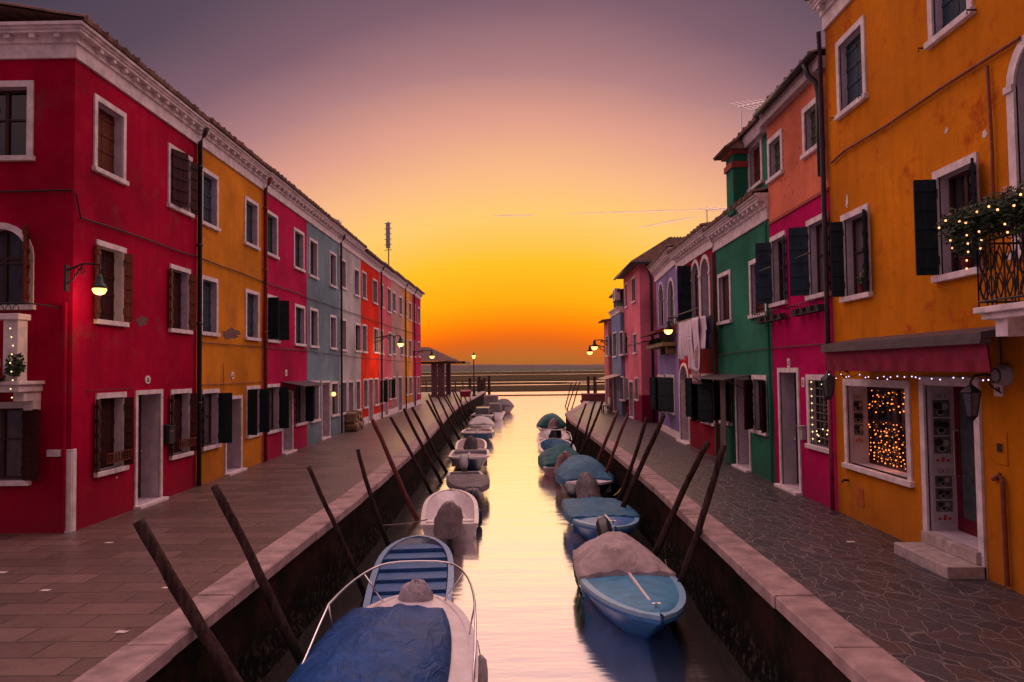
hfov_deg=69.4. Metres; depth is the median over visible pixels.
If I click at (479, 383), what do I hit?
mooring post
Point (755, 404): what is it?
window
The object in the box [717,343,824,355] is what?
cable
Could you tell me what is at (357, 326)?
window
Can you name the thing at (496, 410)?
motorboat
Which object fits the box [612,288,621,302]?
chimney
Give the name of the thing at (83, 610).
pavement
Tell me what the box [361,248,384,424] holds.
scarlet house
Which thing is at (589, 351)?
wall lamp
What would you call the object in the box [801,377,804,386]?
house number sign
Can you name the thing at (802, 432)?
mailbox
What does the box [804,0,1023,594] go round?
orange shop house
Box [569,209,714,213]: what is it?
contrail
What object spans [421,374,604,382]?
mudflat
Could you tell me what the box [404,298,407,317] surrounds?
window
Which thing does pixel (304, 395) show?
window
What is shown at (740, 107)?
tv aerial
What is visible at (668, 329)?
wall lamp
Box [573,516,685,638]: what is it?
motorboat
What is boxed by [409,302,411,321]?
window
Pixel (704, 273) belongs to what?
window
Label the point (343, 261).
window
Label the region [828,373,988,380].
string lights
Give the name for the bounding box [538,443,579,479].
motorboat
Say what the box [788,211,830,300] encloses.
window
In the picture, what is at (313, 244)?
window
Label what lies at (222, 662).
mooring pole
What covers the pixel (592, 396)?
wall
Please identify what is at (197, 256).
cable
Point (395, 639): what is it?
motorboat
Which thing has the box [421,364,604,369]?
hills
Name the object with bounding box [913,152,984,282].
window
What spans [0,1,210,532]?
red house
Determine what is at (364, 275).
window
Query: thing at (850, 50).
window
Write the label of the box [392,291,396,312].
window
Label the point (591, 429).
mooring pole
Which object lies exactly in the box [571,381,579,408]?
mooring pole
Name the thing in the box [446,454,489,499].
rowing boat
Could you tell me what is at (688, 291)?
window
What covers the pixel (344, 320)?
window
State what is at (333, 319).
window
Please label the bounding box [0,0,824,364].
sky
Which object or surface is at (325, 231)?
blue grey house
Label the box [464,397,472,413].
mooring pole
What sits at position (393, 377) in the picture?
window
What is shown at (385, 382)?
window
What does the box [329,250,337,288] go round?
window
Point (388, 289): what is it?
window
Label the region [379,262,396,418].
pink house
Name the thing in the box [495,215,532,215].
contrail
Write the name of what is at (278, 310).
window
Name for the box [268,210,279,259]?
window
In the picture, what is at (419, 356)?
window
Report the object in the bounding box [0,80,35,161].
window
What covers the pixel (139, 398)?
door
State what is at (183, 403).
window
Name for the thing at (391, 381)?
window
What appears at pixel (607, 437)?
mooring pole
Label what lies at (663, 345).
flower box
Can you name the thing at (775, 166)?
window
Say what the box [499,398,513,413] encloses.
motorboat
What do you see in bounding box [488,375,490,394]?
mooring post
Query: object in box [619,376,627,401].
window
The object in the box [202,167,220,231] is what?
window
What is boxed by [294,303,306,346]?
window
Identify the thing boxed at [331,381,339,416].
window
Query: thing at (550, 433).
dinghy
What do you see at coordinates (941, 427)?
menu board
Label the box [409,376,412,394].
window
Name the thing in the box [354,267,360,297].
window
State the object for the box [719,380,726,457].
door curtain
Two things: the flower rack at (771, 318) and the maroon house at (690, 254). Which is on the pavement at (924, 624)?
the maroon house at (690, 254)
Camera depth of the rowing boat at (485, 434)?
40.83 m
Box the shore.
[421,367,604,372]
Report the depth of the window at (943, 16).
10.19 m
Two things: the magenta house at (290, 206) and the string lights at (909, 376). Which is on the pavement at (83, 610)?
the magenta house at (290, 206)
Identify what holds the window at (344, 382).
in the pale grey house at (354, 247)
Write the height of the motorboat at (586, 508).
1.440 m
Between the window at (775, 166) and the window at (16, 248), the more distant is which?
the window at (775, 166)
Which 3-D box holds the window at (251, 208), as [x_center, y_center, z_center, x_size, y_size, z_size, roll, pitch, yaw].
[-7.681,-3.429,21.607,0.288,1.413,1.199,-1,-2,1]
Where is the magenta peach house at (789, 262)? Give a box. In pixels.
[753,47,838,511]
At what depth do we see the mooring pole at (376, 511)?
16.44 m
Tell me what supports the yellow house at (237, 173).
on the pavement at (83, 610)
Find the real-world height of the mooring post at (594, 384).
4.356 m
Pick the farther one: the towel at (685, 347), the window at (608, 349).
the window at (608, 349)
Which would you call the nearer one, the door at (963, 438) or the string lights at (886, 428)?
the door at (963, 438)
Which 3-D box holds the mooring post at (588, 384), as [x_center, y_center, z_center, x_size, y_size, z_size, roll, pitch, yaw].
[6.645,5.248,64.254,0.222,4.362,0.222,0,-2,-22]
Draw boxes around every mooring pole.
[132,518,243,681]
[211,484,304,664]
[306,466,365,598]
[356,449,390,546]
[371,419,419,520]
[390,417,432,494]
[403,408,442,482]
[411,407,447,472]
[426,400,453,450]
[428,393,454,449]
[436,394,460,439]
[444,396,461,430]
[445,394,464,429]
[451,390,467,424]
[454,390,469,421]
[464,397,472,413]
[567,381,576,408]
[570,403,586,447]
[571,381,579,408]
[579,401,603,454]
[580,401,595,450]
[597,410,618,460]
[605,413,629,472]
[616,417,648,500]
[620,414,665,507]
[652,441,710,556]
[677,444,726,585]
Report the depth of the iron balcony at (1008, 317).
7.85 m
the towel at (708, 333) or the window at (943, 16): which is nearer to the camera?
the window at (943, 16)
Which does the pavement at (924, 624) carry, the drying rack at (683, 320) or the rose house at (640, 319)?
the rose house at (640, 319)
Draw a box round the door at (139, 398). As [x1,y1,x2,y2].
[138,395,142,497]
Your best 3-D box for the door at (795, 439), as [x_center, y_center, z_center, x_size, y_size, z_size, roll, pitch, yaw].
[6.364,1.932,16.126,0.150,2.502,1.066,-1,-2,1]
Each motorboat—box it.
[287,560,487,681]
[471,407,493,419]
[480,395,498,406]
[489,402,504,420]
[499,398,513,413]
[538,429,575,452]
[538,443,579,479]
[555,455,614,497]
[563,471,639,539]
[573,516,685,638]
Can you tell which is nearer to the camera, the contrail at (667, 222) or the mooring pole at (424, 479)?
the mooring pole at (424, 479)
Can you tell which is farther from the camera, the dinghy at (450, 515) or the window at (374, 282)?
the window at (374, 282)
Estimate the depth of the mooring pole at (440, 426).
35.26 m
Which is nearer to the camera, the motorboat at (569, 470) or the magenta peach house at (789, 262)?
the magenta peach house at (789, 262)
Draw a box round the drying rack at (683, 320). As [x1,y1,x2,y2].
[667,308,712,334]
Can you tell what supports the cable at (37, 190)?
attached to the red house at (101, 123)
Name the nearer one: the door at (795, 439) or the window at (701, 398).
the door at (795, 439)
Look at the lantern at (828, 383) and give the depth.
13.16 m
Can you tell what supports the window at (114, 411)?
in the red house at (101, 123)
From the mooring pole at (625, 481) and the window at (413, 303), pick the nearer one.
the mooring pole at (625, 481)
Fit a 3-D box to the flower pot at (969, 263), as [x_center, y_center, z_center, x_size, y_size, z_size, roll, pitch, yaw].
[5.971,-1.121,9.693,0.256,0.389,0.226,-1,-2,1]
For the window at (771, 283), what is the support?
in the magenta peach house at (789, 262)
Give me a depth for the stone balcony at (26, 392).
12.22 m
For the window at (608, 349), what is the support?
in the salmon house at (608, 356)
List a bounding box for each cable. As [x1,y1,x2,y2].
[0,189,72,192]
[75,193,420,335]
[87,388,133,391]
[202,342,419,362]
[202,381,262,384]
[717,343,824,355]
[830,36,1020,163]
[985,65,994,201]
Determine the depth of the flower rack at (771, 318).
16.74 m
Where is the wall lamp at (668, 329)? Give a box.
[664,317,679,333]
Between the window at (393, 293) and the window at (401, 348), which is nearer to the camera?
the window at (393, 293)
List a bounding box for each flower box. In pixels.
[646,335,676,354]
[933,181,1023,259]
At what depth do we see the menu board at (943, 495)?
10.61 m
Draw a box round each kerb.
[72,391,485,681]
[565,400,924,681]
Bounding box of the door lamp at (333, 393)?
[330,390,335,405]
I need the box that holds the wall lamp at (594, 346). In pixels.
[591,339,607,349]
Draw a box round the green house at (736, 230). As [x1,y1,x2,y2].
[694,114,775,482]
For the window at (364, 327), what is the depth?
38.26 m
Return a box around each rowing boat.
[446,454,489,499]
[449,449,489,470]
[461,428,493,440]
[468,416,494,428]
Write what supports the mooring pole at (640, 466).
in the water
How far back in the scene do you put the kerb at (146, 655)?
9.07 m
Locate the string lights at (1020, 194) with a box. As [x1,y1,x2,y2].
[938,193,1021,269]
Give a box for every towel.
[682,321,687,356]
[691,323,701,383]
[692,317,699,371]
[706,315,710,348]
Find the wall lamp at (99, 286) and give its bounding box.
[64,263,106,294]
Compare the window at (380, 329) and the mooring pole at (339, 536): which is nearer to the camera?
the mooring pole at (339, 536)
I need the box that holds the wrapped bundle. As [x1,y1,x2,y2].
[398,578,432,602]
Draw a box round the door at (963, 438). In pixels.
[952,386,977,536]
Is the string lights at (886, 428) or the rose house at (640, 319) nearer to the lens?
the string lights at (886, 428)
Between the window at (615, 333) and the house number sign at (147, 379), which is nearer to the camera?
the house number sign at (147, 379)
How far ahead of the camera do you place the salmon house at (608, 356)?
47.08 m
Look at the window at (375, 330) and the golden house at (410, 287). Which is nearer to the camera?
the window at (375, 330)
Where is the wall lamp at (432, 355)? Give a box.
[413,350,434,358]
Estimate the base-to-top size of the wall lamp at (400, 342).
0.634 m
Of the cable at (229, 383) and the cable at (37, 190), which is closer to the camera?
the cable at (37, 190)
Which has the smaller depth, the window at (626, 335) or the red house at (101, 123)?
the red house at (101, 123)
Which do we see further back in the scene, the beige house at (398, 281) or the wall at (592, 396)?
the wall at (592, 396)
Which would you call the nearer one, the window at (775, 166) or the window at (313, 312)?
the window at (775, 166)
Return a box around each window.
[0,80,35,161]
[0,222,35,309]
[0,402,38,485]
[92,93,128,185]
[94,239,132,326]
[94,392,133,477]
[167,142,197,217]
[168,263,195,333]
[169,388,197,459]
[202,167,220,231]
[202,275,220,336]
[202,388,231,450]
[244,195,260,250]
[244,288,260,340]
[245,385,269,438]
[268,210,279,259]
[268,294,288,342]
[268,384,288,434]
[293,227,305,272]
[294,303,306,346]
[295,385,313,426]
[308,237,318,279]
[309,307,319,347]
[310,380,320,422]
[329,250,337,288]
[329,314,337,349]
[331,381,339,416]
[340,318,347,351]
[342,258,347,290]
[343,380,346,414]
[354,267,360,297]
[355,322,361,352]
[355,380,361,409]
[362,270,367,300]
[362,324,367,352]
[363,379,368,408]
[372,278,378,304]
[373,327,379,353]
[374,378,379,405]
[380,283,384,308]
[380,329,384,354]
[380,379,387,404]
[387,287,391,313]
[388,332,392,355]
[389,378,394,399]
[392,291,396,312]
[392,334,396,354]
[392,376,396,398]
[399,295,402,316]
[400,337,403,355]
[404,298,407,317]
[405,376,408,395]
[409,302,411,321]
[409,339,411,357]
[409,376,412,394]
[413,303,415,322]
[417,376,420,393]
[418,307,420,324]
[418,341,420,357]
[605,335,610,356]
[612,331,616,357]
[619,331,625,355]
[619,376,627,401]
[624,282,627,308]
[626,335,627,354]
[631,275,635,303]
[632,332,636,353]
[634,377,638,400]
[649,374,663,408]
[654,374,674,414]
[657,281,664,326]
[666,277,674,323]
[677,259,699,321]
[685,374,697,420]
[690,374,714,426]
[698,254,710,316]
[712,379,732,425]
[716,269,731,324]
[743,375,768,435]
[747,137,763,192]
[748,259,765,318]
[755,230,787,307]
[765,128,783,184]
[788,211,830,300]
[800,98,816,159]
[805,374,833,453]
[830,203,872,302]
[834,14,868,120]
[841,379,914,487]
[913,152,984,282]
[924,0,975,49]
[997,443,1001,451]
[1002,34,1023,260]
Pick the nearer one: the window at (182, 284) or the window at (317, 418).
the window at (182, 284)
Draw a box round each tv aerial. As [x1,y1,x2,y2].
[698,207,726,221]
[730,99,764,129]
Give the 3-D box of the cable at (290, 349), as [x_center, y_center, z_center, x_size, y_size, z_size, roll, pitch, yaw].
[-7.483,0.879,39.006,0.024,0.181,42.378,-1,-2,0]
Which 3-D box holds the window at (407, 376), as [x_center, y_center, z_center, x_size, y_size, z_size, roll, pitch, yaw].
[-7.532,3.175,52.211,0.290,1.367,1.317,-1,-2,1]
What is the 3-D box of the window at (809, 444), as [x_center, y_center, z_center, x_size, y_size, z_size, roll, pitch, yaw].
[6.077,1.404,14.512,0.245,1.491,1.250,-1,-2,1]
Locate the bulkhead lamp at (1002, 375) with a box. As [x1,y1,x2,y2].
[990,337,1013,385]
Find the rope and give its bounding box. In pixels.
[384,519,426,525]
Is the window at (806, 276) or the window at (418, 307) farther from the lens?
the window at (418, 307)
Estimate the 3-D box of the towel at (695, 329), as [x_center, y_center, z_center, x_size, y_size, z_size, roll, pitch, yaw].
[5.593,0.116,22.431,0.111,1.651,0.864,-1,-2,1]
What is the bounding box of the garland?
[0,352,26,381]
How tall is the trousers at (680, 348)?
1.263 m
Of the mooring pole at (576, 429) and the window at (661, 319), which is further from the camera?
the mooring pole at (576, 429)
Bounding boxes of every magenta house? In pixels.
[263,168,326,461]
[412,286,424,405]
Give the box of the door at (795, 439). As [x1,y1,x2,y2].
[794,372,798,483]
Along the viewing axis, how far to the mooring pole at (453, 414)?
46.82 m
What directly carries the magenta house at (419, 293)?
on the pavement at (83, 610)
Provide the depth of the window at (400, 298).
50.58 m
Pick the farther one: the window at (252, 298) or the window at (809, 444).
the window at (252, 298)
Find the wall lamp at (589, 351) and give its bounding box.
[587,345,603,354]
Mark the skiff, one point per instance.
(388, 580)
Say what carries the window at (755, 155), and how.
in the green house at (736, 230)
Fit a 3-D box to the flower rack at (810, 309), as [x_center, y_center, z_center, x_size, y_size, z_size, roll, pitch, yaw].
[5.873,-0.650,14.754,0.267,0.216,1.559,-1,-2,1]
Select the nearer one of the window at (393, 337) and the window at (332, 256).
the window at (332, 256)
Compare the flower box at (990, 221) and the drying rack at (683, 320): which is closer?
the flower box at (990, 221)
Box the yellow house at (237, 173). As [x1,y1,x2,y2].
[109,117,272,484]
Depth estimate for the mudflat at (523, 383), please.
198.91 m
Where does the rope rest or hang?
attached to the dinghy at (450, 515)
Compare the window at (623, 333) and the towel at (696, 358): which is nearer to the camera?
the towel at (696, 358)
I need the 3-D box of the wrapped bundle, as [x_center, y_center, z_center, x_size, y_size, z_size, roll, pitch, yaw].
[-1.386,3.577,10.614,0.514,0.355,0.410,-1,-2,1]
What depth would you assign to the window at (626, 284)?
41.70 m
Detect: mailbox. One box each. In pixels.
[163,424,175,443]
[796,425,805,439]
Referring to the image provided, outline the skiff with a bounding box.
[363,535,453,607]
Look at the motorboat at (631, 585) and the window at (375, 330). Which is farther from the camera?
the window at (375, 330)
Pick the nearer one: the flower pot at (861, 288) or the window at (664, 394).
the flower pot at (861, 288)
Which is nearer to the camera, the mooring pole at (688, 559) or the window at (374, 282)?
the mooring pole at (688, 559)
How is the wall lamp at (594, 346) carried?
attached to the salmon house at (608, 356)
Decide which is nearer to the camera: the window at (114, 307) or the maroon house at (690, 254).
the window at (114, 307)
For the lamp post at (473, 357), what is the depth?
75.93 m
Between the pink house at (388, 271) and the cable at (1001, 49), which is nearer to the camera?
the cable at (1001, 49)
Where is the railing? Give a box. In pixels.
[421,381,485,391]
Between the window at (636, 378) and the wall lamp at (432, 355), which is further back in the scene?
the wall lamp at (432, 355)
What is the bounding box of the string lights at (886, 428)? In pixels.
[868,388,905,468]
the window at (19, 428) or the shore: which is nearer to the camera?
the window at (19, 428)
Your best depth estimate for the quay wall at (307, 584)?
11.56 m
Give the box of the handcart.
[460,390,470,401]
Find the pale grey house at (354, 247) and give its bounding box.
[335,219,366,432]
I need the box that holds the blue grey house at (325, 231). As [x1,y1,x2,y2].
[307,203,346,445]
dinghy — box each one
[421,489,481,544]
[455,435,486,449]
[536,413,565,431]
[537,427,569,440]
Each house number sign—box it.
[145,376,150,383]
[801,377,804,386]
[994,383,1002,396]
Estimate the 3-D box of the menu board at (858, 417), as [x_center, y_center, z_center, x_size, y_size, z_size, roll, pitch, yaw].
[6.190,1.385,13.223,0.200,0.882,0.016,-1,-2,1]
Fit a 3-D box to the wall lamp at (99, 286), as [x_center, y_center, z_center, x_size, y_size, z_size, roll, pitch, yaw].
[-7.267,-1.062,12.621,0.708,0.556,0.238,-1,-2,1]
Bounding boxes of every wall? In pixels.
[146,392,485,681]
[566,418,851,681]
[581,393,604,401]
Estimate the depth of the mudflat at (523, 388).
153.96 m
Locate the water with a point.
(539, 618)
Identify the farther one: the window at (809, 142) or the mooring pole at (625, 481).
the mooring pole at (625, 481)
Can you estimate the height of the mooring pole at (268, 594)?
3.327 m
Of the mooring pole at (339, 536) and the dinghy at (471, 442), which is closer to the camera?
the mooring pole at (339, 536)
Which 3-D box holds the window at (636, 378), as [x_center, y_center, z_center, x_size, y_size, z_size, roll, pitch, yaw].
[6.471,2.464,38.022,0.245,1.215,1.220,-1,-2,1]
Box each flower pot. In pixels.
[855,272,866,292]
[956,241,973,269]
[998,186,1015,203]
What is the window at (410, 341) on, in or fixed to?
in the golden house at (410, 287)
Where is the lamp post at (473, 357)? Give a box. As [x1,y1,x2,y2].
[472,352,475,395]
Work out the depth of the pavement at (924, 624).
9.45 m
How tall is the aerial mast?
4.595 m
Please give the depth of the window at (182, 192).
16.79 m
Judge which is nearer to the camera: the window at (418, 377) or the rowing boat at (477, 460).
the rowing boat at (477, 460)
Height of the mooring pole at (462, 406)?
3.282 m
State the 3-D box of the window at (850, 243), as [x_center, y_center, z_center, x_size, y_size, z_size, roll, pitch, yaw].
[5.943,-1.497,12.804,0.428,1.571,1.191,-1,-2,1]
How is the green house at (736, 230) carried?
on the pavement at (924, 624)
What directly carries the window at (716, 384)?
in the green house at (736, 230)
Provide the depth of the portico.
75.77 m
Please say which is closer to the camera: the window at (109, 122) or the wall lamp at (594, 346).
the window at (109, 122)
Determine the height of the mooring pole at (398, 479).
3.482 m
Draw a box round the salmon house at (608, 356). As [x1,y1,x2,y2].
[598,318,612,410]
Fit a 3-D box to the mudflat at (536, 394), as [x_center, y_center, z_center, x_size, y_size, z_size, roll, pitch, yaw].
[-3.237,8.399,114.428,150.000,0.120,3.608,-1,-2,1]
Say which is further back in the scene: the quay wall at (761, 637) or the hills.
the hills
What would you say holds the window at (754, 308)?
in the green house at (736, 230)
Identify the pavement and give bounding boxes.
[0,391,478,681]
[573,401,1023,681]
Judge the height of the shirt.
0.966 m
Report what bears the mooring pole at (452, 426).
in the water
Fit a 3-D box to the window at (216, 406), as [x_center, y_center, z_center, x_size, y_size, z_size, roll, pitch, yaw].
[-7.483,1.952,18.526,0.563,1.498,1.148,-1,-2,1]
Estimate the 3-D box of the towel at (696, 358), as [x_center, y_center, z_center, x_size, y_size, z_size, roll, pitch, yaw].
[5.626,0.308,22.681,0.108,2.017,1.042,-1,-2,1]
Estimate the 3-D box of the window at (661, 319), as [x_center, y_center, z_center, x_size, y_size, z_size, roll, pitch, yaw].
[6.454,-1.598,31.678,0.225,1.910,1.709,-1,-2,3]
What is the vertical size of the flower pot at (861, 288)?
0.380 m
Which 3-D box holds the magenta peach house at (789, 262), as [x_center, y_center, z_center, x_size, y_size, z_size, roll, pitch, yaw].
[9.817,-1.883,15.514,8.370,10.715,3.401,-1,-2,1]
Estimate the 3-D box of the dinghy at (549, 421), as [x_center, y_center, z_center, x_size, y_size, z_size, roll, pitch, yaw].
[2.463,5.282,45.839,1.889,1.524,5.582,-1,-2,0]
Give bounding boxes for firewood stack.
[345,410,363,431]
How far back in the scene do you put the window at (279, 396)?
23.86 m
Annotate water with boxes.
[261,370,751,681]
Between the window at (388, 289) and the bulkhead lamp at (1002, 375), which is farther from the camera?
the window at (388, 289)
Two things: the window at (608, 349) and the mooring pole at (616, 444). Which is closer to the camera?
the mooring pole at (616, 444)
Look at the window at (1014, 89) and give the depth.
8.64 m
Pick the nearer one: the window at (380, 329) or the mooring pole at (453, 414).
the window at (380, 329)
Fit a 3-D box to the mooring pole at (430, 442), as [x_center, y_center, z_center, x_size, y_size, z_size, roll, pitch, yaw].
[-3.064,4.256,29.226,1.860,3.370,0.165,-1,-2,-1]
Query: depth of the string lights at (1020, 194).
7.78 m
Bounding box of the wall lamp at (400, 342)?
[375,335,403,346]
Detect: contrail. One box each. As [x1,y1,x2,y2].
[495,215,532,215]
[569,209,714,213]
[639,216,696,227]
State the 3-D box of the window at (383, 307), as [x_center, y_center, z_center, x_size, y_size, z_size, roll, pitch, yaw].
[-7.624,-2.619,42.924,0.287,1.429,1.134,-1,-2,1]
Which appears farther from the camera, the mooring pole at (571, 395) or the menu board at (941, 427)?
the mooring pole at (571, 395)
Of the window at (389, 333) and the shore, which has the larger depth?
the shore
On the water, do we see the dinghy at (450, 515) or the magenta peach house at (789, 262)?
the dinghy at (450, 515)
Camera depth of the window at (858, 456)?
12.62 m
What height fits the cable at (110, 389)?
0.028 m
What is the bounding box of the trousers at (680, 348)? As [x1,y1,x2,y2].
[678,322,684,359]
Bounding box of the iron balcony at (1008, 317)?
[973,228,1023,336]
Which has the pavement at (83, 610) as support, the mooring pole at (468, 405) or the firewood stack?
the firewood stack
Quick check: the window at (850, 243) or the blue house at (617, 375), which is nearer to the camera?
the window at (850, 243)
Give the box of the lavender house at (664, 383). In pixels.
[640,243,679,438]
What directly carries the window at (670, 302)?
in the lavender house at (664, 383)
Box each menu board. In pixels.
[852,394,864,442]
[930,392,952,463]
[932,467,954,521]
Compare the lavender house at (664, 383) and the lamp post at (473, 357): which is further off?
the lamp post at (473, 357)
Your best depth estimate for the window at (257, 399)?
21.89 m
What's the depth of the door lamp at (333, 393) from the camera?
30.57 m
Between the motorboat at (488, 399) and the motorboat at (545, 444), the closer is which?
the motorboat at (545, 444)
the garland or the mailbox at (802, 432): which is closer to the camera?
the garland
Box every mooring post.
[478,376,480,391]
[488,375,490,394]
[587,376,589,392]
[593,376,595,392]
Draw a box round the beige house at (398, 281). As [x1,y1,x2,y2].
[391,272,407,413]
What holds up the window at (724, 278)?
in the green house at (736, 230)
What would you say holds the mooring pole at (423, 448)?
in the water
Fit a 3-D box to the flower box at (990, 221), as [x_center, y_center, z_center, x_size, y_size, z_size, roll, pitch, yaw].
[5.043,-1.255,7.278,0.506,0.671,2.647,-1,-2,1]
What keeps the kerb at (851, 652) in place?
on the quay wall at (761, 637)
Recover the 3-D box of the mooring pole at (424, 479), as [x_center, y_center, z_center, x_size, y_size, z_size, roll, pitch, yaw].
[-2.944,4.033,23.256,1.816,3.339,0.130,-1,-2,2]
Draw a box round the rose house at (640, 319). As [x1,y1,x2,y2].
[614,236,683,422]
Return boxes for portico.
[421,347,469,396]
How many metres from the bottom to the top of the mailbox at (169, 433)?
0.420 m
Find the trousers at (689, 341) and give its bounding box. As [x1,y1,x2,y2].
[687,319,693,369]
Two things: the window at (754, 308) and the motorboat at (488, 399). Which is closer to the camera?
the window at (754, 308)
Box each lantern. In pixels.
[820,371,847,399]
[960,373,1000,420]
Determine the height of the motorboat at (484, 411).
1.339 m
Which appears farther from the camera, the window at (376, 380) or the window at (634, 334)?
the window at (376, 380)
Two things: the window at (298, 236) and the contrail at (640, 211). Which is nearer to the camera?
the window at (298, 236)
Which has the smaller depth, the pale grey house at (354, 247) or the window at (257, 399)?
the window at (257, 399)
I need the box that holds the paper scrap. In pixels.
[114,630,128,632]
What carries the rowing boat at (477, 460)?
on the water
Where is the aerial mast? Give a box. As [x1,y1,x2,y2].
[384,221,391,264]
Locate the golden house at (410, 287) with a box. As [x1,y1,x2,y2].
[403,280,416,408]
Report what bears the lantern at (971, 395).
attached to the orange shop house at (898, 186)
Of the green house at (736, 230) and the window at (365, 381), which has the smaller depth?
the green house at (736, 230)
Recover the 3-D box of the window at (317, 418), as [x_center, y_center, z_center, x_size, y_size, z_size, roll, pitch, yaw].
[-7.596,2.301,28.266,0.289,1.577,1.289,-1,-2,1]
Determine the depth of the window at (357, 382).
36.50 m
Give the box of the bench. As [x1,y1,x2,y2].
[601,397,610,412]
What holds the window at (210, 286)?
in the yellow house at (237, 173)
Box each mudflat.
[421,370,604,375]
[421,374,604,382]
[421,382,575,384]
[421,383,604,385]
[421,384,604,391]
[498,394,580,395]
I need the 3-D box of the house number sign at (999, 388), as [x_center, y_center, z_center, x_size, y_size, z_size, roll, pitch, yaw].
[5.926,0.596,9.018,0.022,0.160,0.150,-1,-2,1]
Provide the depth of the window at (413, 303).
56.48 m
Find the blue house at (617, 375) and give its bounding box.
[598,289,627,414]
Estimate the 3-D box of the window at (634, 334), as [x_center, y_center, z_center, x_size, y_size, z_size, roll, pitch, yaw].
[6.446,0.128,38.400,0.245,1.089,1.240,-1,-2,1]
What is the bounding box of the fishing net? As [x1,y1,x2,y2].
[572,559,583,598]
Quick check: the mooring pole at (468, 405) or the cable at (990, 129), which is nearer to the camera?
the cable at (990, 129)
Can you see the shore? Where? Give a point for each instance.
(521, 369)
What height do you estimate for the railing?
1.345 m
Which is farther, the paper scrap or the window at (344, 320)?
the window at (344, 320)
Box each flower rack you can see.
[752,308,789,323]
[786,299,823,316]
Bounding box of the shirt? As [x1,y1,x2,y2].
[698,316,706,348]
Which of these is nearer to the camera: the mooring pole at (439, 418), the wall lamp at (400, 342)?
the mooring pole at (439, 418)
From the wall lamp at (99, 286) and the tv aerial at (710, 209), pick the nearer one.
the wall lamp at (99, 286)
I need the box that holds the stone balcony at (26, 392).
[0,302,60,410]
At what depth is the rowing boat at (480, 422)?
47.91 m
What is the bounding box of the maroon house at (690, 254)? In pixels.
[667,222,719,456]
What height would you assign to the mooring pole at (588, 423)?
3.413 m
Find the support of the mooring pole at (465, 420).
in the water
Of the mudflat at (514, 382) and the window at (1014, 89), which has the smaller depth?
the window at (1014, 89)
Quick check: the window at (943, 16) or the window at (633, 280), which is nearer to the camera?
the window at (943, 16)
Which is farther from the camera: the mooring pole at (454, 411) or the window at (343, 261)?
the mooring pole at (454, 411)
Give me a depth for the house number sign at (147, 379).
15.35 m

